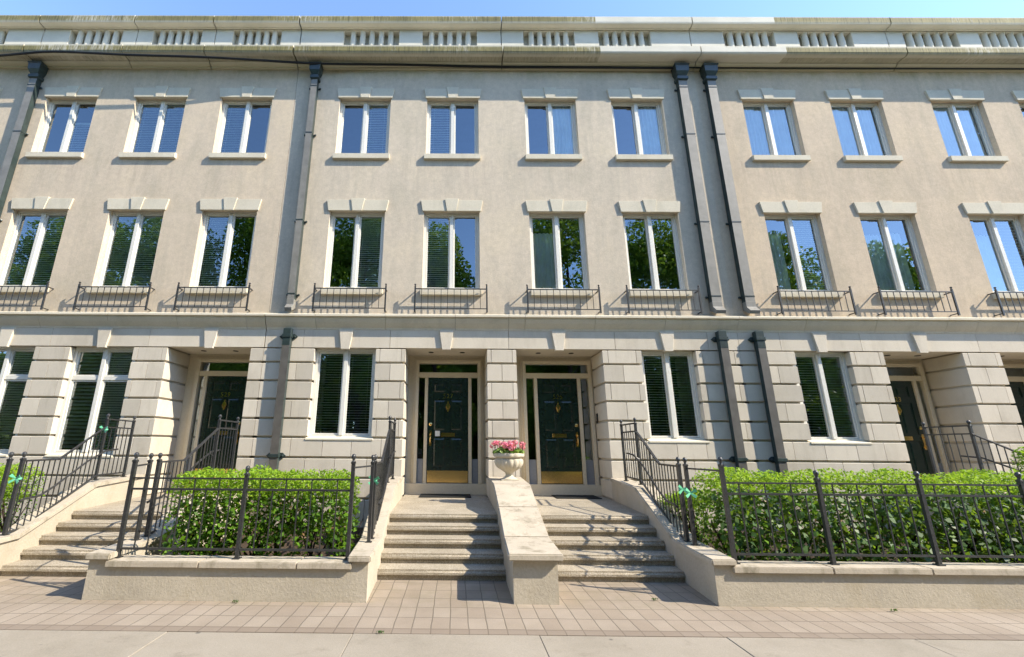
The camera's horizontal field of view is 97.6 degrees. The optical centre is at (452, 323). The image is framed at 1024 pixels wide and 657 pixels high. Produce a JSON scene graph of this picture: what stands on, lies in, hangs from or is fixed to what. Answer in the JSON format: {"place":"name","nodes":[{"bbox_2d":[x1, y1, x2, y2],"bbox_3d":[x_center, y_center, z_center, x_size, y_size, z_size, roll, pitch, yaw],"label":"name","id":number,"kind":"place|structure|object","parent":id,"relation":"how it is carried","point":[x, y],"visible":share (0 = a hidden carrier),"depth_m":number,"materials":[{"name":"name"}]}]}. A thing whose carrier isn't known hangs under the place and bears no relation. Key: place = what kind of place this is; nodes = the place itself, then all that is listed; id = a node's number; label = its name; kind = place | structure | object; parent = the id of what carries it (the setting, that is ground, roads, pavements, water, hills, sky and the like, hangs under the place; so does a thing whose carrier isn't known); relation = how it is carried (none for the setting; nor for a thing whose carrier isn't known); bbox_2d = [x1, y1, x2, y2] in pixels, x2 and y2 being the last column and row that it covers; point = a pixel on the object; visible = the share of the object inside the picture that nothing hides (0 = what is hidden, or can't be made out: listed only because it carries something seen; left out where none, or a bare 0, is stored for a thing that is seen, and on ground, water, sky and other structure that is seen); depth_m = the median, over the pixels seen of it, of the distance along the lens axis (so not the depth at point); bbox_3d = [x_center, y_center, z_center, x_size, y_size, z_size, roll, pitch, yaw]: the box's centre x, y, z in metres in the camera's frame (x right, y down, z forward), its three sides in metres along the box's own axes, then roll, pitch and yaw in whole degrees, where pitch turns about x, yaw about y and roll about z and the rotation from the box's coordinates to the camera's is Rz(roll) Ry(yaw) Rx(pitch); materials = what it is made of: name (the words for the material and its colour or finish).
{"place":"outdoors","nodes":[
{"label":"outdoors","id":0,"kind":"place"},
{"bbox_2d":[0,462,47,531],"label":"hedge","id":1,"kind":"object","parent":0,"point":[10,485],"visible":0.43,"depth_m":6.25,"materials":[{"name":"green plant"}]},
{"bbox_2d":[0,529,1023,640],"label":"paving","id":2,"kind":"structure","parent":0,"point":[620,609],"depth_m":4.21,"materials":[{"name":"brick"}]},
{"bbox_2d":[0,15,134,170],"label":"townhouse","id":3,"kind":"structure","parent":2,"relation":"on","point":[18,33],"depth_m":11.04,"materials":[{"name":"paint"}]},
{"bbox_2d":[0,474,144,572],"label":"stair wall","id":4,"kind":"structure","parent":2,"relation":"on","point":[29,533],"depth_m":6.34,"materials":[{"name":"stone"}]},
{"bbox_2d":[0,414,135,535],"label":"stair railing","id":5,"kind":"object","parent":4,"relation":"on","point":[15,492],"visible":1,"depth_m":6.35,"materials":[{"name":"metal"}]},
{"bbox_2d":[8,474,21,483],"bbox_3d":[-5.514,1.960,5.639,0.145,0.119,0.104,0,-15,0],"label":"ribbon","id":6,"kind":"object","parent":5,"relation":"attached to","point":[17,478],"visible":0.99,"depth_m":5.61,"materials":[{"name":"green fabric"}]},
{"bbox_2d":[0,493,181,576],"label":"front steps","id":7,"kind":"structure","parent":2,"relation":"on","point":[65,548],"depth_m":5.93,"materials":[{"name":"beige stone"}]},
{"bbox_2d":[0,15,301,523],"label":"townhouse","id":8,"kind":"structure","parent":2,"relation":"on","point":[138,283],"depth_m":10.08,"materials":[{"name":"paint"}]},
{"bbox_2d":[0,347,36,456],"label":"window","id":9,"kind":"structure","parent":8,"relation":"in","point":[6,376],"depth_m":9.20,"materials":[{"name":"white glass"}]},
{"bbox_2d":[0,196,73,292],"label":"window","id":10,"kind":"structure","parent":8,"relation":"in","point":[37,203],"depth_m":10.06,"materials":[{"name":"white glass"}]},
{"bbox_2d":[25,86,102,158],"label":"window","id":11,"kind":"structure","parent":8,"relation":"in","point":[69,91],"depth_m":10.88,"materials":[{"name":"white glass"}]},
{"bbox_2d":[44,347,134,457],"bbox_3d":[-7.270,1.560,9.056,1.316,2.211,0.265,0,-15,0],"label":"window","id":12,"kind":"structure","parent":8,"relation":"in","point":[100,380],"depth_m":9.14,"materials":[{"name":"clear glass"}]},
{"bbox_2d":[86,197,169,293],"bbox_3d":[-7.163,-1.740,9.938,1.399,2.305,0.290,0,-15,0],"label":"window","id":13,"kind":"structure","parent":8,"relation":"in","point":[136,204],"depth_m":10.05,"materials":[{"name":"white glass"}]},
{"bbox_2d":[118,86,190,158],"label":"window","id":14,"kind":"structure","parent":8,"relation":"in","point":[160,92],"depth_m":10.87,"materials":[{"name":"white glass"}]},
{"bbox_2d":[194,376,246,477],"bbox_3d":[-4.981,2.217,9.563,0.872,2.195,0.118,0,-15,0],"label":"door","id":15,"kind":"structure","parent":8,"relation":"in","point":[225,395],"depth_m":9.66,"materials":[{"name":"green paint"}]},
{"bbox_2d":[185,197,261,294],"bbox_3d":[-5.053,-1.726,9.926,1.399,2.305,0.290,0,-15,0],"label":"window","id":16,"kind":"structure","parent":8,"relation":"in","point":[228,203],"depth_m":10.04,"materials":[{"name":"white glass"}]},
{"bbox_2d":[208,86,276,158],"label":"window","id":17,"kind":"structure","parent":8,"relation":"in","point":[246,92],"depth_m":10.86,"materials":[{"name":"white glass"}]},
{"bbox_2d":[81,476,248,599],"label":"stair wall","id":18,"kind":"structure","parent":2,"relation":"on","point":[95,577],"depth_m":4.83,"materials":[{"name":"stone"}]},
{"bbox_2d":[131,414,239,540],"bbox_3d":[-3.852,2.076,6.522,0.199,1.597,3.279,2,-15,-7],"label":"stair railing","id":19,"kind":"object","parent":18,"relation":"on","point":[216,431],"visible":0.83,"depth_m":6.11,"materials":[{"name":"metal"}]},
{"bbox_2d":[101,555,351,602],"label":"garden wall","id":20,"kind":"structure","parent":2,"relation":"on","point":[223,578],"depth_m":4.58,"materials":[{"name":"stone"}]},
{"bbox_2d":[115,452,355,560],"bbox_3d":[-2.333,1.969,4.862,2.517,1.080,0.072,0,-15,0],"label":"iron fence","id":21,"kind":"object","parent":20,"relation":"on","point":[131,488],"visible":0.99,"depth_m":4.84,"materials":[{"name":"black metal"}]},
{"bbox_2d":[189,527,363,556],"bbox_3d":[-2.420,3.314,6.502,2.630,0.130,3.710,0,-15,0],"label":"soil bed","id":22,"kind":"object","parent":2,"relation":"on","point":[288,544],"visible":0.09,"depth_m":6.72,"materials":[{"name":"brown soil"}]},
{"bbox_2d":[158,463,362,556],"bbox_3d":[-2.281,2.403,5.507,2.308,1.292,0.699,0,-15,0],"label":"hedge","id":23,"kind":"object","parent":22,"relation":"on","point":[261,526],"visible":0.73,"depth_m":5.39,"materials":[{"name":"green plant"}]},
{"bbox_2d":[348,476,403,602],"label":"stair wall","id":24,"kind":"structure","parent":2,"relation":"on","point":[364,558],"depth_m":5.03,"materials":[{"name":"stone"}]},
{"bbox_2d":[355,416,396,542],"bbox_3d":[-1.009,2.097,6.514,0.210,1.597,3.244,0,-15,0],"label":"stair railing","id":25,"kind":"object","parent":24,"relation":"on","point":[384,473],"visible":1,"depth_m":6.10,"materials":[{"name":"metal"}]},
{"bbox_2d":[368,476,379,484],"bbox_3d":[-0.989,1.969,5.617,0.145,0.119,0.107,0,-15,0],"label":"ribbon","id":26,"kind":"object","parent":25,"relation":"attached to","point":[376,479],"visible":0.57,"depth_m":5.59,"materials":[{"name":"green fabric"}]},
{"bbox_2d":[246,16,519,527],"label":"townhouse","id":27,"kind":"structure","parent":2,"relation":"on","point":[389,293],"depth_m":9.94,"materials":[{"name":"paint"}]},
{"bbox_2d":[0,50,672,68],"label":"cable","id":28,"kind":"object","parent":27,"relation":"attached to","point":[312,63],"visible":1,"depth_m":10.89,"materials":[{"name":"black rubber"}]},
{"bbox_2d":[305,349,376,440],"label":"window","id":29,"kind":"structure","parent":27,"relation":"in","point":[341,435],"depth_m":9.11,"materials":[{"name":"white glass"}]},
{"bbox_2d":[320,198,388,294],"bbox_3d":[-2.159,-1.708,9.910,1.399,2.305,0.290,0,-15,0],"label":"window","id":30,"kind":"structure","parent":27,"relation":"in","point":[355,204],"depth_m":10.02,"materials":[{"name":"white glass"}]},
{"bbox_2d":[332,87,394,159],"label":"window","id":31,"kind":"structure","parent":27,"relation":"in","point":[362,92],"depth_m":10.84,"materials":[{"name":"clear glass"}]},
{"bbox_2d":[426,378,467,482],"bbox_3d":[-0.106,2.248,9.536,0.872,2.195,0.118,0,-15,0],"label":"door","id":32,"kind":"structure","parent":27,"relation":"in","point":[447,453],"depth_m":9.54,"materials":[{"name":"green paint"}]},
{"bbox_2d":[420,198,482,295],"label":"window","id":33,"kind":"structure","parent":27,"relation":"in","point":[449,204],"depth_m":10.01,"materials":[{"name":"white glass"}]},
{"bbox_2d":[424,87,480,159],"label":"window","id":34,"kind":"structure","parent":27,"relation":"in","point":[451,93],"depth_m":10.83,"materials":[{"name":"clear glass"}]},
{"bbox_2d":[377,494,505,580],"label":"front steps","id":35,"kind":"structure","parent":2,"relation":"on","point":[442,538],"depth_m":5.91,"materials":[{"name":"beige stone"}]},
{"bbox_2d":[419,494,470,497],"bbox_3d":[-0.147,3.403,8.816,1.010,0.015,0.560,0,-15,0],"label":"doormat","id":36,"kind":"object","parent":35,"relation":"on","point":[445,495],"visible":1,"depth_m":8.70,"materials":[{"name":"black rubber"}]},
{"bbox_2d":[488,477,563,604],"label":"stair pier","id":37,"kind":"structure","parent":2,"relation":"on","point":[532,554],"depth_m":4.99,"materials":[{"name":"stone"}]},
{"bbox_2d":[493,453,523,480],"bbox_3d":[0.993,2.516,7.861,0.550,0.460,0.559,0,-15,0],"label":"flower urn","id":38,"kind":"object","parent":37,"relation":"on","point":[508,464],"visible":0.98,"depth_m":7.70,"materials":[{"name":"stone"}]},
{"bbox_2d":[490,440,525,453],"bbox_3d":[0.992,2.206,7.933,0.657,0.264,0.606,0,-15,0],"label":"geranium","id":39,"kind":"object","parent":38,"relation":"in","point":[509,447],"visible":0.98,"depth_m":7.83,"materials":[{"name":"pink plant"}]},
{"bbox_2d":[534,495,685,582],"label":"front steps","id":40,"kind":"structure","parent":2,"relation":"on","point":[604,539],"depth_m":5.90,"materials":[{"name":"beige stone"}]},
{"bbox_2d":[551,495,601,498],"bbox_3d":[2.437,3.420,8.802,0.860,0.015,0.560,0,-15,0],"label":"doormat","id":41,"kind":"object","parent":40,"relation":"on","point":[575,497],"visible":1,"depth_m":8.65,"materials":[{"name":"black rubber"}]},
{"bbox_2d":[500,16,767,530],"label":"townhouse","id":42,"kind":"structure","parent":2,"relation":"on","point":[619,302],"depth_m":9.93,"materials":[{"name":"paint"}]},
{"bbox_2d":[521,87,582,160],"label":"window","id":43,"kind":"structure","parent":42,"relation":"in","point":[560,116],"depth_m":10.82,"materials":[{"name":"clear glass"}]},
{"bbox_2d":[525,199,592,296],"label":"window","id":44,"kind":"structure","parent":42,"relation":"in","point":[546,264],"depth_m":9.97,"materials":[{"name":"clear glass"}]},
{"bbox_2d":[537,379,582,483],"bbox_3d":[2.284,2.263,9.522,0.872,2.195,0.118,0,-15,0],"label":"door","id":45,"kind":"structure","parent":42,"relation":"in","point":[559,429],"depth_m":9.52,"materials":[{"name":"green paint"}]},
{"bbox_2d":[607,88,672,160],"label":"window","id":46,"kind":"structure","parent":42,"relation":"in","point":[650,145],"depth_m":10.80,"materials":[{"name":"clear glass"}]},
{"bbox_2d":[618,199,692,296],"bbox_3d":[4.436,-1.670,9.856,1.399,2.305,0.255,0,-15,0],"label":"window","id":47,"kind":"structure","parent":42,"relation":"in","point":[646,205],"depth_m":9.99,"materials":[{"name":"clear glass"}]},
{"bbox_2d":[639,351,709,442],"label":"window","id":48,"kind":"structure","parent":42,"relation":"in","point":[670,403],"depth_m":9.07,"materials":[{"name":"clear glass"}]},
{"bbox_2d":[610,478,737,606],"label":"stair wall","id":49,"kind":"structure","parent":2,"relation":"on","point":[708,572],"depth_m":5.22,"materials":[{"name":"stone"}]},
{"bbox_2d":[619,417,718,545],"bbox_3d":[2.947,2.123,6.497,0.228,1.597,3.247,0,-15,3],"label":"stair railing","id":50,"kind":"object","parent":49,"relation":"on","point":[681,497],"visible":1,"depth_m":6.16,"materials":[{"name":"metal"}]},
{"bbox_2d":[678,485,685,493],"bbox_3d":[2.874,2.071,5.576,0.145,0.119,0.104,0,-15,0],"label":"ribbon","id":51,"kind":"object","parent":50,"relation":"attached to","point":[680,488],"visible":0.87,"depth_m":5.55,"materials":[{"name":"green fabric"}]},
{"bbox_2d":[685,488,696,497],"bbox_3d":[2.856,2.035,5.368,0.145,0.119,0.105,0,-15,0],"label":"ribbon","id":52,"kind":"object","parent":50,"relation":"attached to","point":[688,492],"visible":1,"depth_m":5.34,"materials":[{"name":"green fabric"}]},
{"bbox_2d":[688,17,1023,531],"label":"townhouse","id":53,"kind":"structure","parent":2,"relation":"on","point":[859,349],"depth_m":9.81,"materials":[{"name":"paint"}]},
{"bbox_2d":[737,88,810,161],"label":"window","id":54,"kind":"structure","parent":53,"relation":"in","point":[767,126],"depth_m":10.79,"materials":[{"name":"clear glass"}]},
{"bbox_2d":[758,200,842,297],"bbox_3d":[7.616,-1.643,9.860,1.399,2.305,0.300,0,-15,0],"label":"window","id":55,"kind":"structure","parent":53,"relation":"in","point":[786,206],"depth_m":9.96,"materials":[{"name":"clear glass"}]},
{"bbox_2d":[793,352,872,444],"bbox_3d":[7.576,1.482,9.016,1.190,1.851,0.258,0,-15,0],"label":"window","id":56,"kind":"structure","parent":53,"relation":"in","point":[816,358],"depth_m":9.05,"materials":[{"name":"clear glass"}]},
{"bbox_2d":[689,67,1023,69],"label":"cable","id":57,"kind":"object","parent":53,"relation":"attached to","point":[853,68],"visible":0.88,"depth_m":10.94,"materials":[{"name":"black rubber"}]},
{"bbox_2d":[824,88,902,161],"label":"window","id":58,"kind":"structure","parent":53,"relation":"in","point":[856,129],"depth_m":10.78,"materials":[{"name":"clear glass"}]},
{"bbox_2d":[853,201,943,298],"bbox_3d":[9.736,-1.630,9.848,1.399,2.305,0.300,0,-15,0],"label":"window","id":59,"kind":"structure","parent":53,"relation":"in","point":[888,259],"depth_m":9.92,"materials":[{"name":"clear glass"}]},
{"bbox_2d":[886,381,934,481],"bbox_3d":[9.629,2.311,9.481,0.872,2.195,0.118,0,-15,0],"label":"door","id":60,"kind":"structure","parent":53,"relation":"in","point":[905,402],"depth_m":9.53,"materials":[{"name":"green paint"}]},
{"bbox_2d":[699,530,1023,562],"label":"soil bed","id":61,"kind":"object","parent":2,"relation":"on","point":[810,551],"visible":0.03,"depth_m":6.71,"materials":[{"name":"brown soil"}]},
{"bbox_2d":[658,486,719,549],"bbox_3d":[3.267,2.711,6.167,0.605,0.930,0.695,0,-15,0],"label":"shrub","id":62,"kind":"object","parent":61,"relation":"on","point":[696,518],"visible":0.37,"depth_m":6.06,"materials":[{"name":"green plant"}]},
{"bbox_2d":[689,466,1023,562],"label":"hedge","id":63,"kind":"object","parent":61,"relation":"on","point":[719,517],"visible":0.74,"depth_m":5.27,"materials":[{"name":"green plant"}]},
{"bbox_2d":[1010,446,1023,472],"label":"shrub","id":64,"kind":"object","parent":61,"relation":"on","point":[1020,458],"visible":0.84,"depth_m":6.38,"materials":[{"name":"green plant"}]},
{"bbox_2d":[732,561,1023,608],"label":"garden wall","id":65,"kind":"structure","parent":2,"relation":"on","point":[924,585],"depth_m":4.54,"materials":[{"name":"stone"}]},
{"bbox_2d":[717,457,1023,565],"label":"iron fence","id":66,"kind":"object","parent":65,"relation":"on","point":[921,495],"visible":0.99,"depth_m":4.80,"materials":[{"name":"black metal"}]},
{"bbox_2d":[884,17,1023,443],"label":"townhouse","id":67,"kind":"structure","parent":2,"relation":"on","point":[966,126],"depth_m":10.56,"materials":[{"name":"paint"}]},
{"bbox_2d":[924,89,1008,162],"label":"window","id":68,"kind":"structure","parent":67,"relation":"in","point":[960,135],"depth_m":10.76,"materials":[{"name":"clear glass"}]},
{"bbox_2d":[961,201,1023,298],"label":"window","id":69,"kind":"structure","parent":67,"relation":"in","point":[997,266],"depth_m":9.95,"materials":[{"name":"clear glass"}]},
{"bbox_2d":[1005,382,1023,443],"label":"door","id":70,"kind":"structure","parent":67,"relation":"in","point":[1017,388],"depth_m":9.70,"materials":[{"name":"green paint"}]},
{"bbox_2d":[1011,91,1023,108],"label":"window","id":71,"kind":"structure","parent":67,"relation":"in","point":[1018,95],"depth_m":10.79,"materials":[{"name":"beige glass"}]},
{"bbox_2d":[903,480,1023,548],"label":"hedge","id":72,"kind":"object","parent":2,"relation":"on","point":[939,500],"depth_m":7.45,"materials":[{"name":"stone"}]},
{"bbox_2d":[921,420,1023,494],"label":"stair railing","id":73,"kind":"object","parent":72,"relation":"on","point":[974,443],"visible":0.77,"depth_m":7.40,"materials":[{"name":"metal"}]},
{"bbox_2d":[0,630,1023,656],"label":"sidewalk","id":74,"kind":"structure","parent":0,"point":[39,643],"depth_m":3.56,"materials":[{"name":"concrete"}]},
{"bbox_2d":[0,0,1023,18],"label":"sky","id":75,"kind":"structure","parent":0,"point":[586,8],"materials":[{"name":"blue"}]}
]}

